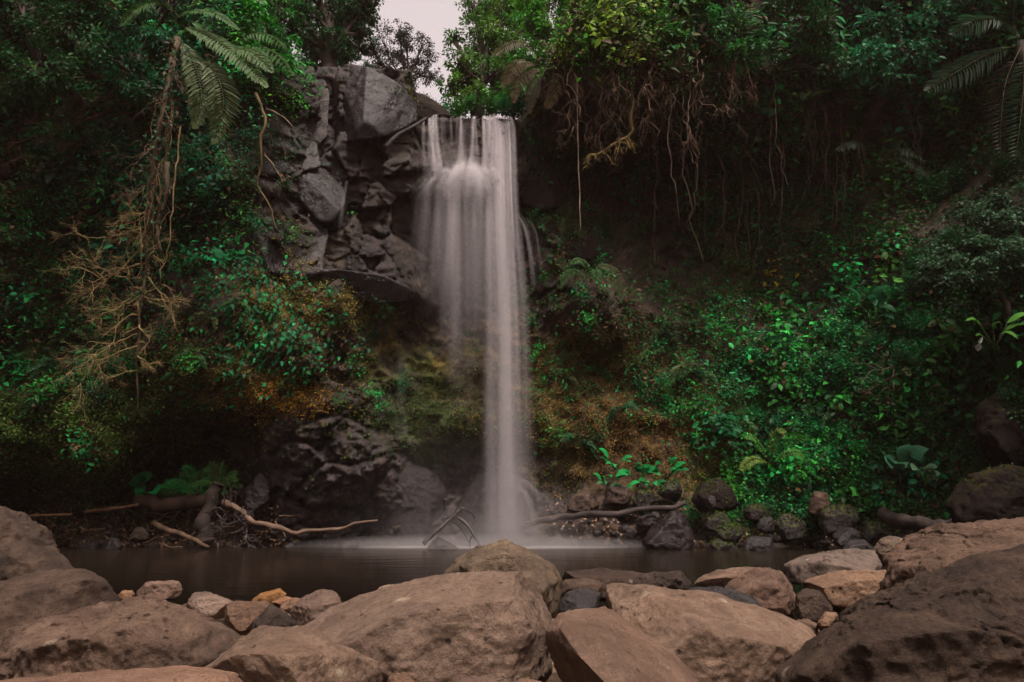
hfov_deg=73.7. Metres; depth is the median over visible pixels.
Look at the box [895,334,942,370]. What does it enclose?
shrub
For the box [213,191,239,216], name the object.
shrub
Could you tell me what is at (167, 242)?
shrub
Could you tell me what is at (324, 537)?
shore stone
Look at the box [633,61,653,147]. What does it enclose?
hanging root
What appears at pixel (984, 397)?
shrub
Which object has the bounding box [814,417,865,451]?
shrub
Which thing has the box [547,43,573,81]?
hanging root
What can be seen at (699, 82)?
hanging root
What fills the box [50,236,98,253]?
fern
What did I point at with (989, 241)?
bush
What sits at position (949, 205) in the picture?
fern
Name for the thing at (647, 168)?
liana
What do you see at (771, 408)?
shrub
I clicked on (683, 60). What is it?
hanging root
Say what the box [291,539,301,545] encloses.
shore stone
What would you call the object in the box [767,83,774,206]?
liana
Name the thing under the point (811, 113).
liana
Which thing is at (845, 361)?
shrub
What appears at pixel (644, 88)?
hanging root
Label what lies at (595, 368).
fern
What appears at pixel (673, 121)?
hanging root
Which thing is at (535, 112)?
fern
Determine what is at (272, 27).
tree
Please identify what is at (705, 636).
boulder
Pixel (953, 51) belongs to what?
shrub
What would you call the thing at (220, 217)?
fern
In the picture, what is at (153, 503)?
driftwood log
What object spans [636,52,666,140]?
hanging root
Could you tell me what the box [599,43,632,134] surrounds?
hanging root
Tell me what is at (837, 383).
shrub
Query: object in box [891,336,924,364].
shrub
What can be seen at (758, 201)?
liana
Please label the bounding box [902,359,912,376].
fern
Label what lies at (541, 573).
boulder
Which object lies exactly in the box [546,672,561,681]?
cobble
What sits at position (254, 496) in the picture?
stone
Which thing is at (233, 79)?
shrub
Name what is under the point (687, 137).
liana
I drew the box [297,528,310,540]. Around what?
shore stone
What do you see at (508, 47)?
fern
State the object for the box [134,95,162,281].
hanging root
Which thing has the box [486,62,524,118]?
shrub
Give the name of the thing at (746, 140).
liana
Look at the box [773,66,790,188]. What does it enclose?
liana
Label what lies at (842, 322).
shrub
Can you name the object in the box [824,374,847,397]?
shrub
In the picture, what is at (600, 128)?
hanging root
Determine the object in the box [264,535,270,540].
shore stone
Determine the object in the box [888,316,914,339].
shrub
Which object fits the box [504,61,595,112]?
dead fern
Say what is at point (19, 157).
dead twigs
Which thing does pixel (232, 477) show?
fern
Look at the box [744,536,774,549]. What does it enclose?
rock
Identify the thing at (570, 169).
fern
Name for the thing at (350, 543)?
stone
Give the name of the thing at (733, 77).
hanging root
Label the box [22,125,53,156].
shrub
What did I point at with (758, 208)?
liana
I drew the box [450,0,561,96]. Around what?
tree
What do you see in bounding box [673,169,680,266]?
liana
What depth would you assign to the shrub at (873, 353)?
20.83 m
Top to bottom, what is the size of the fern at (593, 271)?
1.488 m
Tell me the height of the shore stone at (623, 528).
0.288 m
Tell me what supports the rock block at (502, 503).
on the cliff
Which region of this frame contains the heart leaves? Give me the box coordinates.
[24,79,1021,507]
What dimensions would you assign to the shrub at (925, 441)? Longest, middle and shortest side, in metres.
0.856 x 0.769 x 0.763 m
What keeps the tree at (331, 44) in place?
on the cliff
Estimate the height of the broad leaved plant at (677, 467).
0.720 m
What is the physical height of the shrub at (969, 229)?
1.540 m
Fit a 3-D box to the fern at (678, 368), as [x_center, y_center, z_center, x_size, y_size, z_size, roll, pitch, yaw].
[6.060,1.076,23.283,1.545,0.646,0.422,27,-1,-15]
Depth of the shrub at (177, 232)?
20.80 m
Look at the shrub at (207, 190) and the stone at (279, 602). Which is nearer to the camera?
the stone at (279, 602)
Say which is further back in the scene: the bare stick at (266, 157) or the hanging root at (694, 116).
the hanging root at (694, 116)
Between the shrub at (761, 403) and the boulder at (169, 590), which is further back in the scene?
the shrub at (761, 403)
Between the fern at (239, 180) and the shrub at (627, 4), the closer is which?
the fern at (239, 180)
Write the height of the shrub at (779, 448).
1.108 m
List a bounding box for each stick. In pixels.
[28,513,72,517]
[46,508,77,519]
[78,526,103,530]
[84,503,138,513]
[158,542,182,547]
[264,155,282,181]
[266,108,295,128]
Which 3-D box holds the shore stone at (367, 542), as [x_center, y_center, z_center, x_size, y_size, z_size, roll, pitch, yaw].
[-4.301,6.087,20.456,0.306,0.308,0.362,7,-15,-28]
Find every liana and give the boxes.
[645,131,664,226]
[651,134,658,272]
[667,89,680,226]
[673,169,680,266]
[679,128,691,184]
[680,86,699,197]
[682,113,703,261]
[682,150,689,223]
[687,76,696,158]
[687,113,699,220]
[709,134,725,256]
[711,160,731,211]
[718,57,745,135]
[718,162,727,281]
[722,70,738,171]
[735,150,744,267]
[739,101,757,165]
[740,116,757,167]
[746,175,752,295]
[748,149,764,197]
[749,152,759,280]
[753,170,761,244]
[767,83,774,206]
[769,164,791,238]
[770,165,794,216]
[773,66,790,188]
[779,130,788,256]
[790,106,813,220]
[798,82,817,147]
[803,111,823,177]
[813,77,826,119]
[813,88,829,217]
[813,119,835,264]
[824,115,846,255]
[831,67,841,136]
[834,155,844,238]
[837,105,849,232]
[850,129,875,179]
[858,122,871,206]
[907,80,939,186]
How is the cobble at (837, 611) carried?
on the ground
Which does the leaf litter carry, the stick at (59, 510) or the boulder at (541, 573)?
the stick at (59, 510)
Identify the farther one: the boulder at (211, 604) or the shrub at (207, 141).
the shrub at (207, 141)
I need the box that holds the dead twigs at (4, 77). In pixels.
[0,61,44,91]
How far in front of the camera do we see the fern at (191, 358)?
19.30 m
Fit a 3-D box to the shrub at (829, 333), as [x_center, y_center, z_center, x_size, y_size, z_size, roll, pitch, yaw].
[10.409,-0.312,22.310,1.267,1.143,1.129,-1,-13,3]
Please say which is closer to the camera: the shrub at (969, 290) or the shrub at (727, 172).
the shrub at (969, 290)
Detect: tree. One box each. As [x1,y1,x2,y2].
[0,0,142,120]
[35,36,194,420]
[84,0,203,122]
[214,0,306,77]
[277,0,384,66]
[284,0,380,67]
[365,18,444,89]
[435,0,548,118]
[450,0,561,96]
[493,0,569,105]
[563,0,670,56]
[654,0,769,80]
[738,0,860,94]
[838,0,960,135]
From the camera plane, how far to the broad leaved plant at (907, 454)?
17.15 m
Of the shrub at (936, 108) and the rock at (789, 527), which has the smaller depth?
the rock at (789, 527)
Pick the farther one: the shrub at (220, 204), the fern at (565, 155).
the fern at (565, 155)
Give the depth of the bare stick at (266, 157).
20.74 m
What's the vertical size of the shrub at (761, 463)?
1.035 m
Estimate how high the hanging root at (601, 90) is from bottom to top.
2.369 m
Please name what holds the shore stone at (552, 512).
on the cliff
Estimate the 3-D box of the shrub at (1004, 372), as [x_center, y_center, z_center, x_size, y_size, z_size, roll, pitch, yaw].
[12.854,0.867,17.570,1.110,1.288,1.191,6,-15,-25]
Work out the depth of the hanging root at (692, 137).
22.35 m
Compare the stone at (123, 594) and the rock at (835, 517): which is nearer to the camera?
the stone at (123, 594)
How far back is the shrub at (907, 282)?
20.58 m
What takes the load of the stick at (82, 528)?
on the leaf litter
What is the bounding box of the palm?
[924,0,1023,179]
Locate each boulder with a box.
[0,506,74,579]
[0,568,120,641]
[0,594,241,679]
[0,665,242,681]
[136,580,182,599]
[186,591,231,618]
[205,625,382,681]
[224,600,268,635]
[290,589,341,625]
[305,570,552,681]
[444,539,562,616]
[545,608,701,681]
[558,587,600,613]
[560,578,603,598]
[562,567,639,601]
[605,583,815,681]
[634,571,690,589]
[688,586,761,606]
[693,567,753,587]
[725,567,795,618]
[775,544,1023,681]
[782,548,882,584]
[794,588,832,622]
[802,569,885,609]
[873,535,902,566]
[875,517,1023,592]
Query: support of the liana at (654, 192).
hanging from the cliff
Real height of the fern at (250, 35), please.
1.954 m
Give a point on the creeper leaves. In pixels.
(950, 398)
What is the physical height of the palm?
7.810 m
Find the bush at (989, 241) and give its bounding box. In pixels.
[913,175,1023,317]
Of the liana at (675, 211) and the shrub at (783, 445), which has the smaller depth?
the shrub at (783, 445)
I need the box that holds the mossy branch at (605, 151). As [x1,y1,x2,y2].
[582,80,638,169]
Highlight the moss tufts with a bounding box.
[0,176,921,546]
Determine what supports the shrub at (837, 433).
on the cliff
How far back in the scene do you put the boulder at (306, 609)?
4.92 m
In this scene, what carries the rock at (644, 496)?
on the cliff
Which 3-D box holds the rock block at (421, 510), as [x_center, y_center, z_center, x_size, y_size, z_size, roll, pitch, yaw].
[-3.393,5.033,21.420,2.726,2.827,1.587,0,-13,0]
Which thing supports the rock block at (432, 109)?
on the cliff
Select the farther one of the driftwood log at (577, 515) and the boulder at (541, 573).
the driftwood log at (577, 515)
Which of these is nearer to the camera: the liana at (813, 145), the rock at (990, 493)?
the rock at (990, 493)
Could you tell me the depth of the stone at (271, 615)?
4.32 m
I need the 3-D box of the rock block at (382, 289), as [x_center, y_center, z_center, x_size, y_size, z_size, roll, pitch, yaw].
[-5.541,-1.712,21.905,4.902,1.369,2.345,0,-13,0]
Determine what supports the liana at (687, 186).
hanging from the cliff
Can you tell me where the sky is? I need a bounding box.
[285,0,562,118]
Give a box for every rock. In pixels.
[567,492,598,511]
[604,483,631,505]
[632,487,657,506]
[635,511,660,534]
[641,510,693,549]
[656,476,681,501]
[691,477,738,512]
[702,510,729,531]
[710,535,737,549]
[716,520,742,542]
[741,502,769,523]
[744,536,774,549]
[757,517,774,533]
[773,511,807,542]
[808,491,830,517]
[818,502,859,536]
[832,527,860,546]
[842,539,873,549]
[860,519,888,544]
[945,462,1023,522]
[972,384,1023,466]
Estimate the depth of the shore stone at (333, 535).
20.50 m
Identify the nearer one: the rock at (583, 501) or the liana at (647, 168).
the rock at (583, 501)
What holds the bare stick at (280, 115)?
on the cliff
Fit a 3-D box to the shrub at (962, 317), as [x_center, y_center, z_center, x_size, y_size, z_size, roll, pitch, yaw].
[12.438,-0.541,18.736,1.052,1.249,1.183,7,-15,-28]
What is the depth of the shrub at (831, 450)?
20.48 m
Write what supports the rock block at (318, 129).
on the cliff
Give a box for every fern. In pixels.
[26,357,89,377]
[44,328,87,347]
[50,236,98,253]
[68,260,112,280]
[85,245,103,258]
[119,0,274,144]
[125,292,166,313]
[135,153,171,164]
[150,478,197,498]
[160,464,230,495]
[171,349,206,368]
[188,310,217,328]
[188,460,242,490]
[197,353,231,364]
[200,213,226,225]
[218,298,249,313]
[220,169,260,192]
[235,32,293,76]
[493,40,573,88]
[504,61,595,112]
[523,104,551,117]
[541,213,582,237]
[557,372,578,388]
[559,258,626,298]
[560,430,600,459]
[564,151,579,158]
[564,167,580,173]
[583,363,614,382]
[606,402,638,422]
[654,346,681,363]
[669,229,698,251]
[670,363,707,390]
[672,169,694,182]
[679,363,717,388]
[680,369,707,376]
[680,405,713,421]
[697,87,730,101]
[722,414,757,434]
[740,427,805,470]
[759,322,797,338]
[765,406,787,423]
[796,385,818,401]
[801,313,817,327]
[809,353,839,368]
[816,403,832,415]
[822,407,847,425]
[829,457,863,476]
[830,392,846,400]
[836,141,929,176]
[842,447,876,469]
[854,294,882,309]
[879,345,896,366]
[880,222,907,232]
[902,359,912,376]
[905,408,927,421]
[928,317,945,329]
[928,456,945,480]
[945,192,975,211]
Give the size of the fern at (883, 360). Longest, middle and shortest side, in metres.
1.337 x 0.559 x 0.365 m
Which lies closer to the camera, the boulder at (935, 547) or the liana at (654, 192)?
the boulder at (935, 547)
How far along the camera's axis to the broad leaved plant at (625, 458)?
21.62 m
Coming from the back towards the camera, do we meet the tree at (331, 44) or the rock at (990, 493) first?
the tree at (331, 44)
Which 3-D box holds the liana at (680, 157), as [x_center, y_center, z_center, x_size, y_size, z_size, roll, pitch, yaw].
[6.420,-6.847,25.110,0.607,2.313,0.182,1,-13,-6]
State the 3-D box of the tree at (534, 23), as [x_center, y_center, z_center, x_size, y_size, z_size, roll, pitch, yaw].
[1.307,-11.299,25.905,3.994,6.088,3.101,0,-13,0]
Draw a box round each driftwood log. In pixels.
[132,493,204,512]
[151,520,209,548]
[220,499,377,535]
[521,500,686,526]
[877,507,952,530]
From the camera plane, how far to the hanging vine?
22.35 m
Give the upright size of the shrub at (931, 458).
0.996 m
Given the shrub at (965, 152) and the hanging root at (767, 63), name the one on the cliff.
the shrub at (965, 152)
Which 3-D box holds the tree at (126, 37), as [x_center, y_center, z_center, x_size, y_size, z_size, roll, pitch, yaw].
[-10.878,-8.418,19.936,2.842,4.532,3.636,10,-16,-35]
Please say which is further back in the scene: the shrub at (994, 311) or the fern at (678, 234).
the fern at (678, 234)
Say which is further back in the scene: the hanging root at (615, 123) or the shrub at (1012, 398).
the hanging root at (615, 123)
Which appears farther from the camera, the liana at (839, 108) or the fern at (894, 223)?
the liana at (839, 108)
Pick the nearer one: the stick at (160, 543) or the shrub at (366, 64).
the stick at (160, 543)
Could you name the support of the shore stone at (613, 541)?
on the cliff
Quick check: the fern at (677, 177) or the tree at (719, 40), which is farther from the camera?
the fern at (677, 177)
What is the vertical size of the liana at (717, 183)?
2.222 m
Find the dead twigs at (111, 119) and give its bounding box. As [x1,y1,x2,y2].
[85,98,129,127]
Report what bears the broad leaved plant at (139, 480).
on the driftwood log at (153, 503)
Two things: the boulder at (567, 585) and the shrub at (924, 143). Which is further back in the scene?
the shrub at (924, 143)
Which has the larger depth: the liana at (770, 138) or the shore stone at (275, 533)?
the liana at (770, 138)
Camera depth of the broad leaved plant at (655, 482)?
21.06 m
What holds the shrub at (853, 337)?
on the cliff
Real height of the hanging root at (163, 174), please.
4.165 m
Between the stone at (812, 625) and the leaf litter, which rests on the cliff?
the leaf litter
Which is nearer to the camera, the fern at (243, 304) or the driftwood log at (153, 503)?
the fern at (243, 304)
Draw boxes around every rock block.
[251,211,327,278]
[260,141,320,175]
[284,78,328,146]
[288,168,347,226]
[312,268,414,304]
[332,64,417,142]
[367,461,446,545]
[413,92,451,122]
[431,166,498,202]
[455,471,538,544]
[516,160,564,213]
[547,234,598,264]
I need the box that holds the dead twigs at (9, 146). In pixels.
[0,135,33,178]
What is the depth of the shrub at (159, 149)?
20.88 m
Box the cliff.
[0,0,1023,547]
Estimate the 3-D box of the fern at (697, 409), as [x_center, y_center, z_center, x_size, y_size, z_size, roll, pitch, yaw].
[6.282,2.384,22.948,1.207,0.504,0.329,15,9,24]
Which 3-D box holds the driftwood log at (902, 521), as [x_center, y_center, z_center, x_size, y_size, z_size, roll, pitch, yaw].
[10.091,4.455,16.863,1.956,0.702,0.704,-12,-18,42]
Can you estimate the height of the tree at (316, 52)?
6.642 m
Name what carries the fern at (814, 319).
on the cliff
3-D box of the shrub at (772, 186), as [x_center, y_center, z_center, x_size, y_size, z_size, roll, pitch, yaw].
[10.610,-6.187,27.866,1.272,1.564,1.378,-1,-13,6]
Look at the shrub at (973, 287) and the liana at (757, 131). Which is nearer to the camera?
the shrub at (973, 287)
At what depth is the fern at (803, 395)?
22.05 m
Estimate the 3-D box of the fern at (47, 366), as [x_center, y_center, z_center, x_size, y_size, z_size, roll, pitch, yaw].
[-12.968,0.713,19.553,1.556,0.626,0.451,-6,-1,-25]
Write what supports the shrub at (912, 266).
on the cliff
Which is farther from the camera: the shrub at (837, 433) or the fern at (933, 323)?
the shrub at (837, 433)
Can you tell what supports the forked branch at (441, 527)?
in the water
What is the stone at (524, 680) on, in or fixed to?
on the ground
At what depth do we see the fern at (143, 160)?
20.75 m
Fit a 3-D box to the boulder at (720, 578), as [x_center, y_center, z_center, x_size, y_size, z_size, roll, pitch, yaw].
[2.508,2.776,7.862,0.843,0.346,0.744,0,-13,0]
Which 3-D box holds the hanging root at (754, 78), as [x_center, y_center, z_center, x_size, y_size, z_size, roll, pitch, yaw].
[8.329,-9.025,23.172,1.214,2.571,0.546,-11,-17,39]
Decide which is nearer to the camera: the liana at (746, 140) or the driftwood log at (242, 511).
the driftwood log at (242, 511)
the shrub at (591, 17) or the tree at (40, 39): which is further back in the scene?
the shrub at (591, 17)
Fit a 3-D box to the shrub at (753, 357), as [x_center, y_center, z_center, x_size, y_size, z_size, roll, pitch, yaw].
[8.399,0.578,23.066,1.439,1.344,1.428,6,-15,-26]
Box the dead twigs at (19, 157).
[0,135,39,168]
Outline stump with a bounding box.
[193,481,223,544]
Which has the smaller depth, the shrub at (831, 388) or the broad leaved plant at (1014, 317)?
the broad leaved plant at (1014, 317)
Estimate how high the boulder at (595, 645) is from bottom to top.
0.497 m
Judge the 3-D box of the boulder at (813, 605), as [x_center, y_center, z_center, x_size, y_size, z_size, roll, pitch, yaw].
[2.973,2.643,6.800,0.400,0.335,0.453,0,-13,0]
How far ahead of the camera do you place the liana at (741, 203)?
25.88 m
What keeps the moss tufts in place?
on the cliff
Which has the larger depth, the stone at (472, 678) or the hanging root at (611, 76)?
the hanging root at (611, 76)
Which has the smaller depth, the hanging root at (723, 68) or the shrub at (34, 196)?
the shrub at (34, 196)
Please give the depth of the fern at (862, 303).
22.16 m
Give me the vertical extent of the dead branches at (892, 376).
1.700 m
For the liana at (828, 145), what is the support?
hanging from the cliff
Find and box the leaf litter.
[1,499,937,546]
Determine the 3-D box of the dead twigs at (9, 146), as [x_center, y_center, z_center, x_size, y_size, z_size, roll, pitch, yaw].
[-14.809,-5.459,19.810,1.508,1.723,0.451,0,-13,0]
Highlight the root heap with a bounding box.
[203,482,265,547]
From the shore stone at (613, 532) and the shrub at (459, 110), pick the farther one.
the shrub at (459, 110)
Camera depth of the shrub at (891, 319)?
20.87 m
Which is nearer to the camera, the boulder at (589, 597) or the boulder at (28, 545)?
the boulder at (589, 597)
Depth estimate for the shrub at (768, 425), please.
21.96 m
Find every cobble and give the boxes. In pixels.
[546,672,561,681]
[833,608,842,614]
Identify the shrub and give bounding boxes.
[1,31,31,63]
[18,116,56,153]
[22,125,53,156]
[22,185,48,212]
[29,89,65,121]
[53,94,77,121]
[83,47,105,85]
[95,74,118,99]
[110,0,137,28]
[141,139,169,160]
[160,224,181,252]
[161,221,189,245]
[174,141,209,173]
[193,130,223,153]
[197,182,218,203]
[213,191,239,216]
[224,70,243,88]
[295,48,317,66]
[359,57,374,67]
[436,98,454,117]
[438,93,468,117]
[444,83,490,117]
[462,93,477,110]
[478,87,503,118]
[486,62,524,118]
[493,95,512,111]
[495,79,525,118]
[509,99,525,118]
[517,79,536,107]
[575,0,599,15]
[585,8,602,32]
[607,36,622,53]
[613,0,640,12]
[646,6,672,33]
[712,158,736,179]
[735,341,779,377]
[743,403,768,425]
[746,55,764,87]
[755,395,772,409]
[756,452,779,478]
[758,411,785,431]
[760,172,787,206]
[762,379,791,400]
[762,407,788,430]
[762,433,803,465]
[763,403,784,414]
[767,329,798,357]
[773,436,793,452]
[790,408,840,445]
[790,426,812,446]
[792,367,830,399]
[795,346,840,373]
[806,433,859,471]
[809,316,854,346]
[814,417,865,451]
[823,316,855,335]
[823,347,867,377]
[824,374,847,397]
[826,421,861,447]
[830,367,852,391]
[832,422,868,447]
[836,449,862,470]
[842,356,874,388]
[843,290,873,319]
[845,330,866,350]
[846,315,870,337]
[851,285,871,300]
[854,370,897,395]
[861,329,897,353]
[864,399,890,429]
[870,343,890,364]
[876,132,913,175]
[876,434,927,467]
[878,280,906,305]
[888,309,908,333]
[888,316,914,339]
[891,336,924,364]
[891,341,932,386]
[894,265,925,298]
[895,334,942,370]
[896,247,933,284]
[900,306,947,340]
[903,245,931,268]
[906,166,954,206]
[906,246,947,290]
[909,129,934,156]
[910,397,950,437]
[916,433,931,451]
[923,89,956,125]
[923,448,950,471]
[928,230,964,272]
[934,224,967,251]
[937,26,969,70]
[940,158,970,193]
[943,301,989,343]
[951,145,978,171]
[953,140,980,159]
[955,224,993,253]
[959,264,988,299]
[963,266,986,295]
[971,387,995,419]
[984,352,1021,390]
[985,149,1023,185]
[986,301,1003,329]
[995,373,1023,428]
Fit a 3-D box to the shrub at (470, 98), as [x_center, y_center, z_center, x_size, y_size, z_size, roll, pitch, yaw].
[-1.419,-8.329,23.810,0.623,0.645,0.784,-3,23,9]
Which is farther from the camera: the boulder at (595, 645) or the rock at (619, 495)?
the rock at (619, 495)
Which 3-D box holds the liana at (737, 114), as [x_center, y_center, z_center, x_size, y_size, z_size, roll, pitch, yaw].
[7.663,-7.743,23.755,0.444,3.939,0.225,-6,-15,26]
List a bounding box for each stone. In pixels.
[74,542,98,548]
[104,538,121,548]
[118,590,134,599]
[130,527,148,541]
[167,534,177,541]
[238,510,254,521]
[240,472,269,514]
[251,588,285,605]
[251,604,296,630]
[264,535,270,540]
[270,530,278,535]
[271,596,291,606]
[280,598,299,613]
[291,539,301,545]
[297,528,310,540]
[320,533,330,540]
[330,533,337,540]
[336,538,359,547]
[362,539,373,545]
[387,672,415,681]
[426,537,458,548]
[458,675,495,681]
[516,678,541,681]
[549,509,558,515]
[592,528,600,536]
[606,543,614,546]
[609,529,617,536]
[610,539,617,544]
[617,524,628,532]
[625,528,634,539]
[698,534,708,541]
[705,495,716,508]
[767,535,777,542]
[797,618,817,634]
[817,541,826,545]
[817,611,837,630]
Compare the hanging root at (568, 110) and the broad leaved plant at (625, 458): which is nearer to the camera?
the broad leaved plant at (625, 458)
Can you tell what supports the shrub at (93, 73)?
on the cliff
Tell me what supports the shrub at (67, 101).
on the cliff
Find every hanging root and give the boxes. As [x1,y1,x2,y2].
[122,135,161,275]
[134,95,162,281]
[143,125,172,241]
[144,126,180,301]
[147,98,177,243]
[147,102,181,241]
[153,74,175,256]
[254,92,278,233]
[537,71,563,152]
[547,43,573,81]
[555,74,570,147]
[560,54,581,130]
[561,67,589,148]
[562,69,576,130]
[564,52,591,93]
[580,81,605,153]
[585,85,627,168]
[591,70,623,159]
[592,74,609,130]
[592,75,609,114]
[597,83,613,161]
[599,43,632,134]
[602,59,626,94]
[602,65,621,104]
[607,70,633,157]
[608,81,632,165]
[620,78,639,113]
[621,52,636,132]
[626,68,641,106]
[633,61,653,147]
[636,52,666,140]
[638,61,652,133]
[639,71,660,127]
[641,77,672,139]
[652,72,668,155]
[657,68,676,137]
[657,82,678,111]
[668,42,696,77]
[668,84,685,176]
[669,43,687,104]
[676,78,699,154]
[688,83,711,142]
[690,50,708,114]
[695,72,724,123]
[714,53,739,82]
[717,65,738,113]
[717,69,737,118]
[724,72,746,135]
[725,54,747,98]
[733,61,750,106]
[740,60,761,102]
[743,67,757,100]
[745,49,770,113]
[748,60,758,108]
[755,48,777,74]
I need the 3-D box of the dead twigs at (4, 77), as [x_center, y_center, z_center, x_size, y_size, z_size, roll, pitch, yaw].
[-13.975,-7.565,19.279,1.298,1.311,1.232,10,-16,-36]
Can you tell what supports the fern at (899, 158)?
attached to the cliff
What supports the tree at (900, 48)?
on the cliff
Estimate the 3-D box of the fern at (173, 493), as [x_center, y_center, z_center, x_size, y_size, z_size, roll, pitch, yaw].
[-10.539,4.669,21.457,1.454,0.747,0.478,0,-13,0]
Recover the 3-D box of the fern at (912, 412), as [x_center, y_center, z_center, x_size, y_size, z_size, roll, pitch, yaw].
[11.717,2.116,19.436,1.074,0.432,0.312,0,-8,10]
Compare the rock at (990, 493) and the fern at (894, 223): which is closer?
the rock at (990, 493)
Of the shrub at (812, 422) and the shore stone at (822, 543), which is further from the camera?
the shrub at (812, 422)
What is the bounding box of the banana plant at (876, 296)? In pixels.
[850,285,896,326]
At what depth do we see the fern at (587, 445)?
22.12 m
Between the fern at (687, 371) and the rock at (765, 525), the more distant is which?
the fern at (687, 371)
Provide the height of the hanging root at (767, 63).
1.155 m
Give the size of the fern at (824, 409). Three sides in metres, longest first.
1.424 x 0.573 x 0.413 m
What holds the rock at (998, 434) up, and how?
on the cliff
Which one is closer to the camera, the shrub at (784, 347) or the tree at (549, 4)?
the shrub at (784, 347)
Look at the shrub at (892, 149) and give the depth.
24.52 m
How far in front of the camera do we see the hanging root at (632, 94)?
22.35 m
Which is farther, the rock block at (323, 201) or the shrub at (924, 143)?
the shrub at (924, 143)
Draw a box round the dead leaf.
[975,336,982,350]
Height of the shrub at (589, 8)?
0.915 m
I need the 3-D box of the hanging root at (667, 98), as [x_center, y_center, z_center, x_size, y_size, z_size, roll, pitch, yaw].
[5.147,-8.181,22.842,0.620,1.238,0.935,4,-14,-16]
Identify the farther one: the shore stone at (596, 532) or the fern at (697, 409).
the fern at (697, 409)
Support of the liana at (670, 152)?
hanging from the cliff
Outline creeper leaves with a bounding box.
[0,0,1023,540]
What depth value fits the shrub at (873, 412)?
20.49 m
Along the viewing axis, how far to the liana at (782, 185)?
25.16 m
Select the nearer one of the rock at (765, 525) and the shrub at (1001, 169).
the rock at (765, 525)
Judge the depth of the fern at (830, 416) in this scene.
21.06 m
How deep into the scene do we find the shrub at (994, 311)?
18.63 m
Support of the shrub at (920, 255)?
on the cliff
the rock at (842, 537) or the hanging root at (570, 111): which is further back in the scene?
the hanging root at (570, 111)
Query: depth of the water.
14.69 m
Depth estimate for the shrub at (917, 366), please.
19.55 m
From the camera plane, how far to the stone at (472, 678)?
2.65 m
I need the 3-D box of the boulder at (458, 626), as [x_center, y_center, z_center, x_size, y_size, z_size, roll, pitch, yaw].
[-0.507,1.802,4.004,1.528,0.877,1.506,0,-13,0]
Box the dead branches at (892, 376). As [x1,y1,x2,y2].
[851,350,909,406]
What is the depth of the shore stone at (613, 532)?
20.50 m
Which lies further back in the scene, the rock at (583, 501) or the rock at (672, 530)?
the rock at (583, 501)
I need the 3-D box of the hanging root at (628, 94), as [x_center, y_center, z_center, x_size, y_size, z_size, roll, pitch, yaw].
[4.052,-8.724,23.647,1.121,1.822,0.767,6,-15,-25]
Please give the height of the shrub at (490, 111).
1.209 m
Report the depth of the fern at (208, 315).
19.68 m
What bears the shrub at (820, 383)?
on the cliff
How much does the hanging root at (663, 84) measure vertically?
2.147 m
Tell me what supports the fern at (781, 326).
on the cliff
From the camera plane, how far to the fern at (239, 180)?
21.20 m
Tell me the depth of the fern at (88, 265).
20.72 m
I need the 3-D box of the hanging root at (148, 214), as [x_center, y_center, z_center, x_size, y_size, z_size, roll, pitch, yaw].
[-9.804,-4.261,18.479,0.911,5.354,0.362,-9,-16,32]
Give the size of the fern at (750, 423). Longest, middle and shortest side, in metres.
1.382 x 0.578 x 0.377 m
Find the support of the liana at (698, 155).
hanging from the cliff
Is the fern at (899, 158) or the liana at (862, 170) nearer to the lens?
the fern at (899, 158)
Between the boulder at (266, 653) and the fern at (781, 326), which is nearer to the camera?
the boulder at (266, 653)
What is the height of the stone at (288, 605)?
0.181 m
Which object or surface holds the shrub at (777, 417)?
on the cliff
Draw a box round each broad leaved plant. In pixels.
[129,471,160,495]
[208,248,244,265]
[593,471,627,485]
[599,448,631,470]
[611,480,639,487]
[618,462,660,486]
[638,477,664,488]
[655,457,688,479]
[785,89,831,101]
[820,289,839,308]
[884,444,928,482]
[910,463,939,485]
[966,312,1023,349]
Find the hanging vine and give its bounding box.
[576,76,580,231]
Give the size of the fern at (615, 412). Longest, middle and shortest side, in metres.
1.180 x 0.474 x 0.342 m
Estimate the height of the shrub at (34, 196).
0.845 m
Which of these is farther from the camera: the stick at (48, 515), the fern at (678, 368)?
the fern at (678, 368)
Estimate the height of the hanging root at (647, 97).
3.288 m
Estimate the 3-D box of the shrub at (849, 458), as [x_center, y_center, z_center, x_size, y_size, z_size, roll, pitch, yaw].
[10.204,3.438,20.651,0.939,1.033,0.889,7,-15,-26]
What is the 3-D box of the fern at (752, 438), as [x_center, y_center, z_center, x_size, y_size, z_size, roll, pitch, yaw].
[7.422,3.105,19.715,1.953,1.316,0.617,0,-13,0]
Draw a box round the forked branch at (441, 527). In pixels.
[422,506,480,548]
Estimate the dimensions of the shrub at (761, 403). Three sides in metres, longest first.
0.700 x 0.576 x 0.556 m
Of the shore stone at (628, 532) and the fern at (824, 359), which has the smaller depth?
the shore stone at (628, 532)
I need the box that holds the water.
[57,545,885,621]
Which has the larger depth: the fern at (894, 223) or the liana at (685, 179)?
the liana at (685, 179)
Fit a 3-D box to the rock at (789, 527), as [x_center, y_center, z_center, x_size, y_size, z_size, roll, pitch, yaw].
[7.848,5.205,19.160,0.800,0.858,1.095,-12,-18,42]
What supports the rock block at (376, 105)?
on the cliff
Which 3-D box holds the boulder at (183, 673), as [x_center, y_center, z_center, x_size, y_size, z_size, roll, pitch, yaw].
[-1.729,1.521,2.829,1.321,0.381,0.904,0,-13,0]
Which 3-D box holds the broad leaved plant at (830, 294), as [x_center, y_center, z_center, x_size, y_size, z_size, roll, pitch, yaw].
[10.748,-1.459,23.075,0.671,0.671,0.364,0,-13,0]
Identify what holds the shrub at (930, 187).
on the cliff
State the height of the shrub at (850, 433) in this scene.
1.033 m
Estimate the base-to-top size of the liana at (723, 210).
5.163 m
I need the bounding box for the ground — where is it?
[240,608,819,672]
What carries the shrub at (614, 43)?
on the cliff

